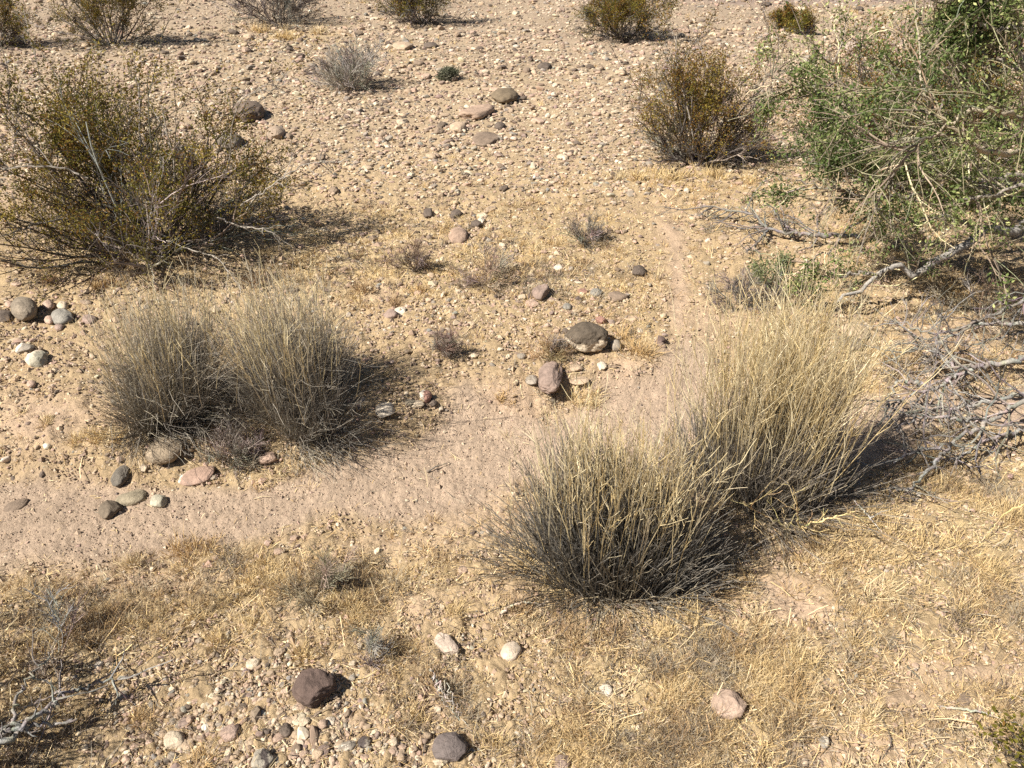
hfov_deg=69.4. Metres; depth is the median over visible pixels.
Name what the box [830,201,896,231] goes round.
grass tuft
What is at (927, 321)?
grass tuft
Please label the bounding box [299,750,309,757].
stone
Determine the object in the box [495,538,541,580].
grass tuft
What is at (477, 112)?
stone
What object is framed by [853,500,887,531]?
stick
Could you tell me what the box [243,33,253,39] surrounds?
stone
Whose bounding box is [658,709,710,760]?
grass tuft
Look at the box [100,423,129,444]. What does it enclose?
grass tuft
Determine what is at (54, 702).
dead branch
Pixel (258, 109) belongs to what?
boulder
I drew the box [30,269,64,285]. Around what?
grass tuft
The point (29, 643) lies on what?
grass tuft
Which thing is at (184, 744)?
stone
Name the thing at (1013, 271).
grass tuft
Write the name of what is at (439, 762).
stone
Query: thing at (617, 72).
stone
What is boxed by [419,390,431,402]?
stone
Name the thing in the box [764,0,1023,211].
creosote bush
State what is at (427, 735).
stone
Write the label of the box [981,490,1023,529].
grass tuft
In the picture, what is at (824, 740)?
stone
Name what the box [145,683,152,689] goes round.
stone
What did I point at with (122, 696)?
stone
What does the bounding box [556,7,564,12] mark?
stone
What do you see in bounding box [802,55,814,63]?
boulder
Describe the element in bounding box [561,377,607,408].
grass tuft
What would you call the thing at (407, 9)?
creosote bush
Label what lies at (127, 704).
stone
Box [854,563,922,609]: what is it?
grass tuft
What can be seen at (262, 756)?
stone
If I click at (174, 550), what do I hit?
grass tuft
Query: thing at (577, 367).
stone
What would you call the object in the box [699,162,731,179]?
grass tuft
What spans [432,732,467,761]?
boulder
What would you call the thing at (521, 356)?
stone
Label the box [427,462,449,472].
stick
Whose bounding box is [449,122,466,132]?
stone
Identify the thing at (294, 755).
stone
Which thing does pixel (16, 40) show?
boulder
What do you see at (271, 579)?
grass tuft
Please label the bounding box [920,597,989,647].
grass tuft
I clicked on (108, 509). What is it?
stone
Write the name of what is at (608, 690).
stone
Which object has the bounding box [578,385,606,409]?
grass tuft
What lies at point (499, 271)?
wiry bushlet
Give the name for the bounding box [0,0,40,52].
creosote bush
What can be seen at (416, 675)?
grass tuft
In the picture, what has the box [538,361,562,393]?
stone
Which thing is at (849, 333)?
boulder
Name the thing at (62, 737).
grass tuft
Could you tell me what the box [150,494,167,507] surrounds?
stone
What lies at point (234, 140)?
boulder
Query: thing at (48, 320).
stone
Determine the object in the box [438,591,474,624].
grass tuft
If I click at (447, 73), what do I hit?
cushion plant
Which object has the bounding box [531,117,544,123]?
stone
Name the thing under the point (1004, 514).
stick
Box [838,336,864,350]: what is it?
boulder
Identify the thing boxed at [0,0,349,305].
creosote bush
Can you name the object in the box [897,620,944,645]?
stick
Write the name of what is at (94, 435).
grass tuft
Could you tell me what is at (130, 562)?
grass tuft
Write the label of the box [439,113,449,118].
stone
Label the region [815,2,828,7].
boulder
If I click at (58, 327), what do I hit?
stone
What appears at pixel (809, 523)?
thorny branch
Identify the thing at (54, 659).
wiry bushlet
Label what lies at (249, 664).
stone
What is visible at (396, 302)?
grass tuft
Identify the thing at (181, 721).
stone
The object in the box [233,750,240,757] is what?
stone
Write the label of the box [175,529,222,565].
grass tuft
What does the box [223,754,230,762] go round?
stone
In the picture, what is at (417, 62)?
stone
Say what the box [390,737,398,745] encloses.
stone
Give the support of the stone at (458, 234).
on the ground at (332, 492)
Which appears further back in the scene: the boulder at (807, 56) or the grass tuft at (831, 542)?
the boulder at (807, 56)
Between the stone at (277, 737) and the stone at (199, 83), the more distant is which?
the stone at (199, 83)
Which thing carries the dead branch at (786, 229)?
on the ground at (332, 492)
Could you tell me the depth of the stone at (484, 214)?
5.60 m
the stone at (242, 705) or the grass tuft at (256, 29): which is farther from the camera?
the grass tuft at (256, 29)
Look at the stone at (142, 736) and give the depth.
2.15 m
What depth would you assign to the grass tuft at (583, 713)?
2.18 m
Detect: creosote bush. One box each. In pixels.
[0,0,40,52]
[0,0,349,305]
[13,0,187,51]
[361,0,472,28]
[562,0,685,42]
[590,0,804,171]
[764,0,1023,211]
[766,2,802,28]
[783,4,821,35]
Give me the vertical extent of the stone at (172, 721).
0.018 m
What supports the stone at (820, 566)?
on the ground at (332, 492)
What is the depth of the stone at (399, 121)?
7.98 m
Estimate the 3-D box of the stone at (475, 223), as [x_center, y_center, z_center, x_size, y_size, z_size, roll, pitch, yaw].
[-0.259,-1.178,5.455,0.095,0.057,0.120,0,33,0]
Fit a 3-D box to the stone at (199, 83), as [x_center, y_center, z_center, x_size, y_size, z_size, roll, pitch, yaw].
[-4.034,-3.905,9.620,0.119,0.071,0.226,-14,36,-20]
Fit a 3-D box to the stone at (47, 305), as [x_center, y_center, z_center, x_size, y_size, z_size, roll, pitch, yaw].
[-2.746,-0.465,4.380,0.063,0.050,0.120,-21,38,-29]
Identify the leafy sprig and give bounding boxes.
[745,249,839,308]
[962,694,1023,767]
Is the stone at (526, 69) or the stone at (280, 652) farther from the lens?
the stone at (526, 69)
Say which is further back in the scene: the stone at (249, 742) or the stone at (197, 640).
the stone at (197, 640)
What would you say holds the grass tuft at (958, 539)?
on the ground at (332, 492)
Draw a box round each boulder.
[6,33,25,45]
[10,297,36,320]
[44,16,53,20]
[145,436,185,463]
[216,132,242,148]
[232,100,264,121]
[267,126,285,138]
[291,668,336,707]
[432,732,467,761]
[491,88,517,103]
[565,321,607,351]
[760,2,771,5]
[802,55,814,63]
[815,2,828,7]
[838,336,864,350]
[841,321,869,338]
[845,41,859,50]
[854,6,863,10]
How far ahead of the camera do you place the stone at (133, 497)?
3.08 m
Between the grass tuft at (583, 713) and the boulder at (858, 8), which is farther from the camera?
the boulder at (858, 8)
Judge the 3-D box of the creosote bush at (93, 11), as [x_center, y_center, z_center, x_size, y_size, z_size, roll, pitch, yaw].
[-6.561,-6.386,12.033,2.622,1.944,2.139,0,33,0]
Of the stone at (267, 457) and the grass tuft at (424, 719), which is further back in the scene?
the stone at (267, 457)
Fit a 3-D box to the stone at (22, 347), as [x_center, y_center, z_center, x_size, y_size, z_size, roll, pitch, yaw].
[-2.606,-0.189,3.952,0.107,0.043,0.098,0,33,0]
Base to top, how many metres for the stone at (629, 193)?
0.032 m
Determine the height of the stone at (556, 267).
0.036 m
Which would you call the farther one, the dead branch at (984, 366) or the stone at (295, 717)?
the dead branch at (984, 366)
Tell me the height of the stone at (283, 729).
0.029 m
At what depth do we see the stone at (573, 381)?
3.73 m
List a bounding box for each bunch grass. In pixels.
[48,254,266,488]
[174,240,421,486]
[443,369,774,654]
[626,233,967,576]
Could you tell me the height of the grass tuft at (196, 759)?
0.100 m
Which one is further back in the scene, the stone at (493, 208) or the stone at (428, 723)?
the stone at (493, 208)
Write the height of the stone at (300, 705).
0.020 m
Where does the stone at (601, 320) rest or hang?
on the ground at (332, 492)
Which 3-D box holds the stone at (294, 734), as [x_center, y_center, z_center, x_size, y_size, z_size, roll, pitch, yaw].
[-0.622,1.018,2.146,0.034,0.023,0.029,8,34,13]
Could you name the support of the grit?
on the ground at (332, 492)
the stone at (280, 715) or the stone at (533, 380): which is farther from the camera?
the stone at (533, 380)
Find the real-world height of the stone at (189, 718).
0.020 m
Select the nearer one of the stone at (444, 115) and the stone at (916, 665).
the stone at (916, 665)
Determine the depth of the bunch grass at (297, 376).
3.25 m
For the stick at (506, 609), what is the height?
0.026 m
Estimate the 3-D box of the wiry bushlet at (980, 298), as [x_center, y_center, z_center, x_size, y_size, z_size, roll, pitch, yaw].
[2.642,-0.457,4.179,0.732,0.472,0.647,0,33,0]
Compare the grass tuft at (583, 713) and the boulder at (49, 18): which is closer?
the grass tuft at (583, 713)
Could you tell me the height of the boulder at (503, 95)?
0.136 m
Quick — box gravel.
[0,0,1023,767]
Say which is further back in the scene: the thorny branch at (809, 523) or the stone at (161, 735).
the thorny branch at (809, 523)
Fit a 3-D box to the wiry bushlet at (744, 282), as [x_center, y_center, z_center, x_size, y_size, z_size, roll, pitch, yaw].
[1.357,-0.547,4.366,0.495,0.352,0.462,0,33,0]
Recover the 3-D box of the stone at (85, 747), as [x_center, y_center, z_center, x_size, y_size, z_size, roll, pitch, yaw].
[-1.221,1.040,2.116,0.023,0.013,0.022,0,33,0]
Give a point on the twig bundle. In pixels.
(438, 683)
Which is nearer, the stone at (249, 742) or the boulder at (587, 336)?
the stone at (249, 742)
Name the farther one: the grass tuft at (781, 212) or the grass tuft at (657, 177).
the grass tuft at (657, 177)
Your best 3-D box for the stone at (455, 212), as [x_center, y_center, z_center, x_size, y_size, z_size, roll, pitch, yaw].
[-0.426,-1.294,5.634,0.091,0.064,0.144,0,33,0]
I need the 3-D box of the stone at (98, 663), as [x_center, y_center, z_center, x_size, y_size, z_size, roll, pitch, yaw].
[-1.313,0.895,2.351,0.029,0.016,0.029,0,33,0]
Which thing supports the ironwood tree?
on the ground at (332, 492)
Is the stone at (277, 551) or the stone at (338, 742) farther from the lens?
the stone at (277, 551)
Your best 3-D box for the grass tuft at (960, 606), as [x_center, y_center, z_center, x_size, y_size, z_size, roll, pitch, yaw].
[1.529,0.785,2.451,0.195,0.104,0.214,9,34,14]
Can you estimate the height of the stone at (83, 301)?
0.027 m
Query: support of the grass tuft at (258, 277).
on the ground at (332, 492)
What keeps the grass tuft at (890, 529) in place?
on the ground at (332, 492)
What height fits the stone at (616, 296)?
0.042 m
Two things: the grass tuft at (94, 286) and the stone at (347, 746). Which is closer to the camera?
the stone at (347, 746)
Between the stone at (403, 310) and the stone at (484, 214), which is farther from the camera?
the stone at (484, 214)
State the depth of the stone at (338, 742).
2.12 m
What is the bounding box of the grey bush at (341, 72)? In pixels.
[298,27,390,93]
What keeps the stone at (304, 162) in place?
on the ground at (332, 492)
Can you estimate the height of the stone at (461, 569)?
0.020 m
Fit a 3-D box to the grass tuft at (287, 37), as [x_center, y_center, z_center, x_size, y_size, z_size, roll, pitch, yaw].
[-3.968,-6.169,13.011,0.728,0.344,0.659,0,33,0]
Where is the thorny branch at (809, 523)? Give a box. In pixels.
[728,477,867,542]
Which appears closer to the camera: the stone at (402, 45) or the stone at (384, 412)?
the stone at (384, 412)
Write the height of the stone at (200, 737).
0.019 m
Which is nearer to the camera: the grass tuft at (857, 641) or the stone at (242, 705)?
the stone at (242, 705)
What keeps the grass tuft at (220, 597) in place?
on the ground at (332, 492)
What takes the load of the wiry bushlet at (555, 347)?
on the ground at (332, 492)
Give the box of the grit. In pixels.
[0,192,1023,767]
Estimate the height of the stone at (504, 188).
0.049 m
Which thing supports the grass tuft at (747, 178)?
on the ground at (332, 492)
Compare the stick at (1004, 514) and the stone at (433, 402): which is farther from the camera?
the stone at (433, 402)
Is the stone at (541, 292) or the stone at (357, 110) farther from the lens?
the stone at (357, 110)
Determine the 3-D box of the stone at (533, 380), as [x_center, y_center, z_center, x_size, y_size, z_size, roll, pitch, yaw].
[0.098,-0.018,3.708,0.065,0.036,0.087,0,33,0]
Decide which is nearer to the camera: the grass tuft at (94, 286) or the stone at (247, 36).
the grass tuft at (94, 286)
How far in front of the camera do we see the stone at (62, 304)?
4.37 m
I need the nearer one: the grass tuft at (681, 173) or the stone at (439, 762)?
the stone at (439, 762)
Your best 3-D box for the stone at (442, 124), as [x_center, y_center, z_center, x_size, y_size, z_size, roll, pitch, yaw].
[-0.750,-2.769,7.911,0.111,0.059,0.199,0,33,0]
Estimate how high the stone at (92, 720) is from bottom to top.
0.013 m
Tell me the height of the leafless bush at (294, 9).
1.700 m
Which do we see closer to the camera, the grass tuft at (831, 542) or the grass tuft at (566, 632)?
the grass tuft at (566, 632)
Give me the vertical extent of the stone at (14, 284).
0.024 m
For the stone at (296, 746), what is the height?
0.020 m
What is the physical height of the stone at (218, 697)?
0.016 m
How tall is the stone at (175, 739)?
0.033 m
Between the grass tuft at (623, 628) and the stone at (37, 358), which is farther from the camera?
the stone at (37, 358)
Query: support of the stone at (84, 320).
on the ground at (332, 492)
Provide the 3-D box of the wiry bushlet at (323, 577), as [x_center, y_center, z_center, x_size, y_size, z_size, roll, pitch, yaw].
[-0.682,0.694,2.602,0.280,0.273,0.383,18,37,26]
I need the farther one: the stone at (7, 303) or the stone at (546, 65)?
the stone at (546, 65)
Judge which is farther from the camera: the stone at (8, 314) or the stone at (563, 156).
the stone at (563, 156)
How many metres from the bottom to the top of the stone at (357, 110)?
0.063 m
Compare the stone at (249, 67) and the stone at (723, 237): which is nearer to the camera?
the stone at (723, 237)
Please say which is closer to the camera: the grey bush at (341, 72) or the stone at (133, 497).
the stone at (133, 497)
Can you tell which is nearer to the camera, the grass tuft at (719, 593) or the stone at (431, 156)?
the grass tuft at (719, 593)
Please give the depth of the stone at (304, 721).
2.17 m
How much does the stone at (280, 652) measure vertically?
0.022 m
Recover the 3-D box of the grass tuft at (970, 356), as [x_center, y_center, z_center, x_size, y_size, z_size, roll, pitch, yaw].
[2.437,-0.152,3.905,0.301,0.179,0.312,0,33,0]
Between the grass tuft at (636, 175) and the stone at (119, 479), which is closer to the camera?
the stone at (119, 479)
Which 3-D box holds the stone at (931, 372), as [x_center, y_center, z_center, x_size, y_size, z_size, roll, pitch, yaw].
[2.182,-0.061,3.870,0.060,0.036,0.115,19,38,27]
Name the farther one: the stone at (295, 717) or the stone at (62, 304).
the stone at (62, 304)
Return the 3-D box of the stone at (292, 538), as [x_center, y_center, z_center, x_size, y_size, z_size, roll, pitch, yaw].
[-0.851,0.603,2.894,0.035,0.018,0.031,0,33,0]
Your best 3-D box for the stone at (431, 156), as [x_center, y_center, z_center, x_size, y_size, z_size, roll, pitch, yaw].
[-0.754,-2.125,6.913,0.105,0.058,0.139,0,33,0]
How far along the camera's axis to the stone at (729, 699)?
2.19 m
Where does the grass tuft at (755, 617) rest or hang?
on the ground at (332, 492)
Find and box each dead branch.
[0,624,76,741]
[0,648,175,757]
[643,168,859,254]
[825,286,1023,397]
[834,326,1023,503]
[849,265,1023,455]
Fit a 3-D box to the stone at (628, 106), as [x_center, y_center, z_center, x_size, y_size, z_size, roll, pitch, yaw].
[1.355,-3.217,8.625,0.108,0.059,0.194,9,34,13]
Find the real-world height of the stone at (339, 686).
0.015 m
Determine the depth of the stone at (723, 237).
5.25 m
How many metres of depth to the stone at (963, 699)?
2.23 m
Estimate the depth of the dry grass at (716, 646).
2.56 m
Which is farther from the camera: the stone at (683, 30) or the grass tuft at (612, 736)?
the stone at (683, 30)
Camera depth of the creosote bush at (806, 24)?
13.25 m
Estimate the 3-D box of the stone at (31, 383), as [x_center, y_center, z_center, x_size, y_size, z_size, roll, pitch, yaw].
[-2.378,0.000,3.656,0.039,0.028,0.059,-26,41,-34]
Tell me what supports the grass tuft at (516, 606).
on the ground at (332, 492)
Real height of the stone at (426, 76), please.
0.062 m
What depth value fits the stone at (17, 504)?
3.05 m
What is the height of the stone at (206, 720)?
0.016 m
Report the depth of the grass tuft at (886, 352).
3.90 m
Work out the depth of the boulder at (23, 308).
4.21 m
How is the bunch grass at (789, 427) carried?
on the ground at (332, 492)
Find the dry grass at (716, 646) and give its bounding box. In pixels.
[0,0,1023,767]
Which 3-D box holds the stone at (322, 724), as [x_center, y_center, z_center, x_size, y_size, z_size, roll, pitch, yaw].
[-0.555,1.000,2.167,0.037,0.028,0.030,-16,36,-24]
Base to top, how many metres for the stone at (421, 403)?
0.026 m
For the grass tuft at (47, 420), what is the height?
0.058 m
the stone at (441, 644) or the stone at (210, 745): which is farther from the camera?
the stone at (441, 644)
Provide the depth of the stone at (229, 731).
2.13 m
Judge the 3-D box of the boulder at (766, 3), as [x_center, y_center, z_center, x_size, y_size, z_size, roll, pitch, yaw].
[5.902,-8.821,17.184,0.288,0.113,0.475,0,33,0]
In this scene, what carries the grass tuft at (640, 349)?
on the ground at (332, 492)
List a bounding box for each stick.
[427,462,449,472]
[500,601,544,615]
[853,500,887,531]
[879,715,891,758]
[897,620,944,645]
[907,666,925,683]
[937,705,1022,725]
[986,504,1023,536]
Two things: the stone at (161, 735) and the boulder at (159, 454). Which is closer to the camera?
the stone at (161, 735)
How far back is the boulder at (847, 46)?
11.84 m
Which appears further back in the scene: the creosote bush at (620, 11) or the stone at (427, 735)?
the creosote bush at (620, 11)
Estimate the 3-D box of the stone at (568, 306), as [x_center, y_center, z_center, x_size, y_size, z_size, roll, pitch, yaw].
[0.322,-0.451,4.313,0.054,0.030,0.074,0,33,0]
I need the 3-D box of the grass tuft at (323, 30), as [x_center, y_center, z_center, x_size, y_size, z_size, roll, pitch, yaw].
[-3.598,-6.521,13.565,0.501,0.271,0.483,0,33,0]
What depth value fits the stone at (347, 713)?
2.20 m
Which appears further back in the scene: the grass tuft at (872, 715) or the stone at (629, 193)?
the stone at (629, 193)
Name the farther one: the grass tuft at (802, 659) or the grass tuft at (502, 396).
the grass tuft at (502, 396)
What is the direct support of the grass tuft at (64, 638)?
on the ground at (332, 492)
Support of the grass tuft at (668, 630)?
on the ground at (332, 492)
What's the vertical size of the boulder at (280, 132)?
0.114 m
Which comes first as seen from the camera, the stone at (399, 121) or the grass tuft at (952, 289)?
the grass tuft at (952, 289)
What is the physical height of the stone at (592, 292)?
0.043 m
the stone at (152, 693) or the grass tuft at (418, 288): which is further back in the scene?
the grass tuft at (418, 288)
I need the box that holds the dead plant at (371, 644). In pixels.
[342,621,399,677]
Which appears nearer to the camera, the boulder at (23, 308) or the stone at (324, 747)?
the stone at (324, 747)
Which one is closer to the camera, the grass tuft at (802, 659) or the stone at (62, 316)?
the grass tuft at (802, 659)
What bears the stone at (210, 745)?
on the ground at (332, 492)
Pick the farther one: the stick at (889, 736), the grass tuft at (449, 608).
the grass tuft at (449, 608)
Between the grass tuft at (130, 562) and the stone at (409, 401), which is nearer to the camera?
the grass tuft at (130, 562)
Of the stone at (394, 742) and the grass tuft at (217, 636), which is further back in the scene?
the grass tuft at (217, 636)
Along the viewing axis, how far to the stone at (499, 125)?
7.83 m
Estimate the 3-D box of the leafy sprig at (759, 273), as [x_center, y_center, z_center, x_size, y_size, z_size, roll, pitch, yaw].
[1.662,-0.626,4.441,0.539,0.332,0.542,0,33,0]
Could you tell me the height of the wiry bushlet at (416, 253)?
0.298 m
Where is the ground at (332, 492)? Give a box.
[0,0,1023,767]
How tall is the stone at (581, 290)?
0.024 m
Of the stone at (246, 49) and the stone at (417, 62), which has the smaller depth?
the stone at (417, 62)
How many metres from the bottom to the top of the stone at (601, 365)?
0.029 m
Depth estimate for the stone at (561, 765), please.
2.07 m
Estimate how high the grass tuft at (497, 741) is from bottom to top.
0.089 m
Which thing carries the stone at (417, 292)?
on the ground at (332, 492)
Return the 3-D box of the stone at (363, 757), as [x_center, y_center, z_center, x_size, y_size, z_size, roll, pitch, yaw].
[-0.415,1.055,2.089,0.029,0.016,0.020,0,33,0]
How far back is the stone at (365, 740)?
2.12 m
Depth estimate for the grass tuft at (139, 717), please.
2.19 m
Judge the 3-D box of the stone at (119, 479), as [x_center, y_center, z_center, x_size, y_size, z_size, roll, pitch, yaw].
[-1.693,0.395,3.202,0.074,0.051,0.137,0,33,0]
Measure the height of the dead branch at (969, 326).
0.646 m
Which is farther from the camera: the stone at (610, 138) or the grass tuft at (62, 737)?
the stone at (610, 138)
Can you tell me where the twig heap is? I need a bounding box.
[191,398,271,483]
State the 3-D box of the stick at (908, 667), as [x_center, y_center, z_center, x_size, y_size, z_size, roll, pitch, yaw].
[1.262,0.910,2.307,0.007,0.012,0.073,-11,35,-17]
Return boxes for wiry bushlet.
[0,577,86,691]
[258,541,358,619]
[384,238,440,274]
[424,323,467,360]
[454,235,519,292]
[523,325,574,362]
[556,209,611,251]
[702,262,781,316]
[922,257,1023,341]
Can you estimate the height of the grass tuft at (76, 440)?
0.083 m
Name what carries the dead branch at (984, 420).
on the ground at (332, 492)
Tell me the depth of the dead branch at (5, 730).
2.09 m
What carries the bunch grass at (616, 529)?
on the ground at (332, 492)
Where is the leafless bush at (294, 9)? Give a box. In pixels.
[213,0,330,31]
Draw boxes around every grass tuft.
[0,621,60,685]
[0,716,58,767]
[17,704,100,765]
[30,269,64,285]
[35,410,57,426]
[36,607,100,658]
[62,426,107,448]
[76,273,124,289]
[79,420,115,450]
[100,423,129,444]
[104,547,156,573]
[114,699,163,735]
[159,523,204,559]
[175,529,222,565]
[176,740,228,767]
[193,621,240,659]
[212,585,249,611]
[235,264,276,288]
[240,21,275,32]
[251,568,289,590]
[270,26,302,40]
[283,637,325,668]
[308,22,329,34]
[317,580,363,618]
[344,275,377,294]
[383,294,404,305]
[405,694,446,728]
[408,652,473,708]
[409,280,434,293]
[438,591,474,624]
[461,719,516,766]
[494,392,515,406]
[494,585,537,624]
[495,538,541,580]
[545,692,603,751]
[546,603,597,657]
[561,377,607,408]
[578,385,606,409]
[582,714,660,765]
[589,602,639,654]
[602,163,632,180]
[604,317,638,344]
[620,330,668,364]
[622,166,648,181]
[640,603,708,657]
[643,164,689,186]
[653,162,705,180]
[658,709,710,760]
[663,589,718,634]
[678,565,752,616]
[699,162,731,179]
[722,599,774,652]
[734,167,770,183]
[740,708,802,767]
[762,199,797,223]
[770,641,828,685]
[804,517,901,569]
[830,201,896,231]
[832,623,882,655]
[843,692,892,730]
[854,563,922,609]
[876,336,905,368]
[877,508,951,568]
[897,295,948,326]
[912,516,1008,568]
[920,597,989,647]
[933,272,983,300]
[942,587,1006,647]
[945,335,997,378]
[958,542,1023,597]
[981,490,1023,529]
[984,256,1023,288]
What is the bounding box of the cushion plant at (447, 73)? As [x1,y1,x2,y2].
[434,65,462,80]
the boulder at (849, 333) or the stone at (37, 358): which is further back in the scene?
the boulder at (849, 333)
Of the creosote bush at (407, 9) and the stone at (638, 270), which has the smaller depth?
the stone at (638, 270)
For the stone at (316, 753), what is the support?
on the ground at (332, 492)
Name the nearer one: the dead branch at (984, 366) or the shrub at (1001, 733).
the shrub at (1001, 733)
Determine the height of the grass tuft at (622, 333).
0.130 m
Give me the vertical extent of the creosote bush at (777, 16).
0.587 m
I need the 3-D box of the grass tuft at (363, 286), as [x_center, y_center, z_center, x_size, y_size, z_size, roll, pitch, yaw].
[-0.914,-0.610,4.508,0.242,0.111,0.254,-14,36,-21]
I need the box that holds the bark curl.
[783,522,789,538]
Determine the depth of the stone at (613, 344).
3.91 m
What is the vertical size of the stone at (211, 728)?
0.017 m
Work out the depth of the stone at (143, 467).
3.22 m
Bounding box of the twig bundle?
[429,668,471,730]
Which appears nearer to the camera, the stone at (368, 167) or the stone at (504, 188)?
the stone at (504, 188)
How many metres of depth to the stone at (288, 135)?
7.50 m
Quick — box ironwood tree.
[730,0,1023,320]
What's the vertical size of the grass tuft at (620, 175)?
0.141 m
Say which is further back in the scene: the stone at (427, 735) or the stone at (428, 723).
the stone at (428, 723)
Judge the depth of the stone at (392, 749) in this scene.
2.10 m
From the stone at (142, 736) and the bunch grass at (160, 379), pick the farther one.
the bunch grass at (160, 379)
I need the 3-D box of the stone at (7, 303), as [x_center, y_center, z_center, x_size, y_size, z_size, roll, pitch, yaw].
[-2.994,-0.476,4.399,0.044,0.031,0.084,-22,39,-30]
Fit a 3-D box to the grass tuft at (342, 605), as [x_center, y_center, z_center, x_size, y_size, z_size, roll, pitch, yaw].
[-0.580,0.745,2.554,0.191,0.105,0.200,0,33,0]
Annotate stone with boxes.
[0,310,12,321]
[3,498,27,511]
[4,301,11,307]
[11,282,22,286]
[15,343,34,353]
[24,350,47,367]
[26,380,35,387]
[42,300,53,310]
[44,315,52,323]
[51,308,73,324]
[54,324,63,330]
[57,301,67,308]
[80,299,91,304]
[81,744,88,750]
[82,314,96,323]
[88,716,96,722]
[94,661,103,668]
[98,500,121,519]
[110,465,129,486]
[115,489,146,505]
[118,690,128,699]
[124,702,131,710]
[139,464,147,471]
[139,731,146,738]
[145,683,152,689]
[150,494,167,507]
[150,689,157,695]
[158,729,166,737]
[163,730,184,749]
[167,751,178,760]
[169,718,176,725]
[178,466,214,485]
[178,717,188,728]
[181,739,187,748]
[186,715,194,723]
[195,637,202,642]
[197,81,206,85]
[197,734,205,741]
[201,718,209,722]
[204,740,213,747]
[208,725,215,730]
[212,694,221,700]
[220,723,240,741]
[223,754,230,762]
[228,717,235,724]
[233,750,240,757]
[237,703,246,709]
[241,47,250,52]
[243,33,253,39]
[245,65,254,69]
[246,658,259,669]
[246,735,255,745]
[251,748,274,767]
[258,452,276,463]
[260,56,269,61]
[273,648,285,656]
[273,733,283,742]
[274,548,282,554]
[276,707,283,714]
[277,712,286,720]
[279,723,291,737]
[285,133,293,138]
[286,631,293,638]
[286,716,291,723]
[288,752,298,759]
[290,535,298,540]
[291,714,297,720]
[291,730,297,738]
[291,744,301,752]
[296,702,305,710]
[299,717,310,725]
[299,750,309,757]
[300,160,309,164]
[312,748,323,759]
[316,154,324,159]
[317,719,327,729]
[317,744,329,756]
[326,716,335,724]
[329,186,338,193]
[335,682,341,691]
[336,740,343,745]
[339,740,355,751]
[343,709,350,716]
[353,108,362,113]
[358,736,370,748]
[360,754,368,760]
[362,165,371,169]
[369,235,377,240]
[375,402,394,417]
[383,309,398,318]
[388,746,396,754]
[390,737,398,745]
[392,41,412,49]
[395,307,405,314]
[396,119,404,124]
[396,753,404,761]
[398,744,406,749]
[405,399,414,405]
[411,400,424,407]
[413,60,423,65]
[414,290,422,294]
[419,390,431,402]
[421,73,430,79]
[422,720,430,727]
[423,208,433,217]
[423,731,431,739]
[424,42,436,48]
[426,153,436,159]
[429,397,437,406]
[433,127,443,133]
[433,759,447,765]
[434,632,459,654]
[437,122,446,127]
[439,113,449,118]
[442,139,453,143]
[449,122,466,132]
[449,227,467,242]
[450,209,461,218]
[457,565,467,573]
[458,104,494,119]
[471,220,482,227]
[472,132,498,145]
[477,212,487,217]
[484,206,496,212]
[493,151,503,157]
[494,122,504,129]
[499,185,507,191]
[500,641,521,661]
[517,353,525,358]
[523,67,530,72]
[525,375,537,384]
[526,299,538,306]
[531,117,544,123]
[532,284,549,300]
[537,62,551,69]
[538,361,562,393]
[553,264,562,269]
[554,754,570,767]
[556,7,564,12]
[556,154,567,159]
[563,303,571,309]
[569,376,588,384]
[570,364,582,371]
[577,288,587,293]
[590,288,602,295]
[595,316,605,323]
[597,361,606,369]
[599,684,612,696]
[606,136,615,140]
[608,291,627,301]
[610,339,621,350]
[615,70,625,75]
[624,105,632,110]
[626,190,633,196]
[627,316,636,321]
[632,265,645,276]
[654,336,665,344]
[678,28,689,32]
[710,688,746,719]
[718,234,728,239]
[818,564,826,573]
[819,736,829,748]
[912,662,918,667]
[922,366,934,377]
[957,692,970,705]
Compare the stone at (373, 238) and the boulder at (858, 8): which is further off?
the boulder at (858, 8)
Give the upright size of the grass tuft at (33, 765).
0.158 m
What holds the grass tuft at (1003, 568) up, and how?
on the ground at (332, 492)
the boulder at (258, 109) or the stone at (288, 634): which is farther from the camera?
the boulder at (258, 109)
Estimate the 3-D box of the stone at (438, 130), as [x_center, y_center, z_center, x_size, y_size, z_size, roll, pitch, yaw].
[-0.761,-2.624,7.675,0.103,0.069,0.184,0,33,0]
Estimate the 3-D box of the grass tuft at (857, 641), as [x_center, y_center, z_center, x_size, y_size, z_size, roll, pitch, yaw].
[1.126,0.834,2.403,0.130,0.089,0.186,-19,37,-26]
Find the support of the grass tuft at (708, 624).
on the ground at (332, 492)
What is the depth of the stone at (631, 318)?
4.21 m
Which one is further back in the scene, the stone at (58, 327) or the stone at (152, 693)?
the stone at (58, 327)
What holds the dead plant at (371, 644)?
on the ground at (332, 492)
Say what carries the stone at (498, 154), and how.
on the ground at (332, 492)
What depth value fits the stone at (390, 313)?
4.20 m
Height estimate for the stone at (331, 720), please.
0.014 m
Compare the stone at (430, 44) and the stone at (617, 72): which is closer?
the stone at (617, 72)
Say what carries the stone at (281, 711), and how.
on the ground at (332, 492)
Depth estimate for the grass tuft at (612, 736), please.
2.13 m
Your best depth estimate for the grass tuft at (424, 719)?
2.20 m

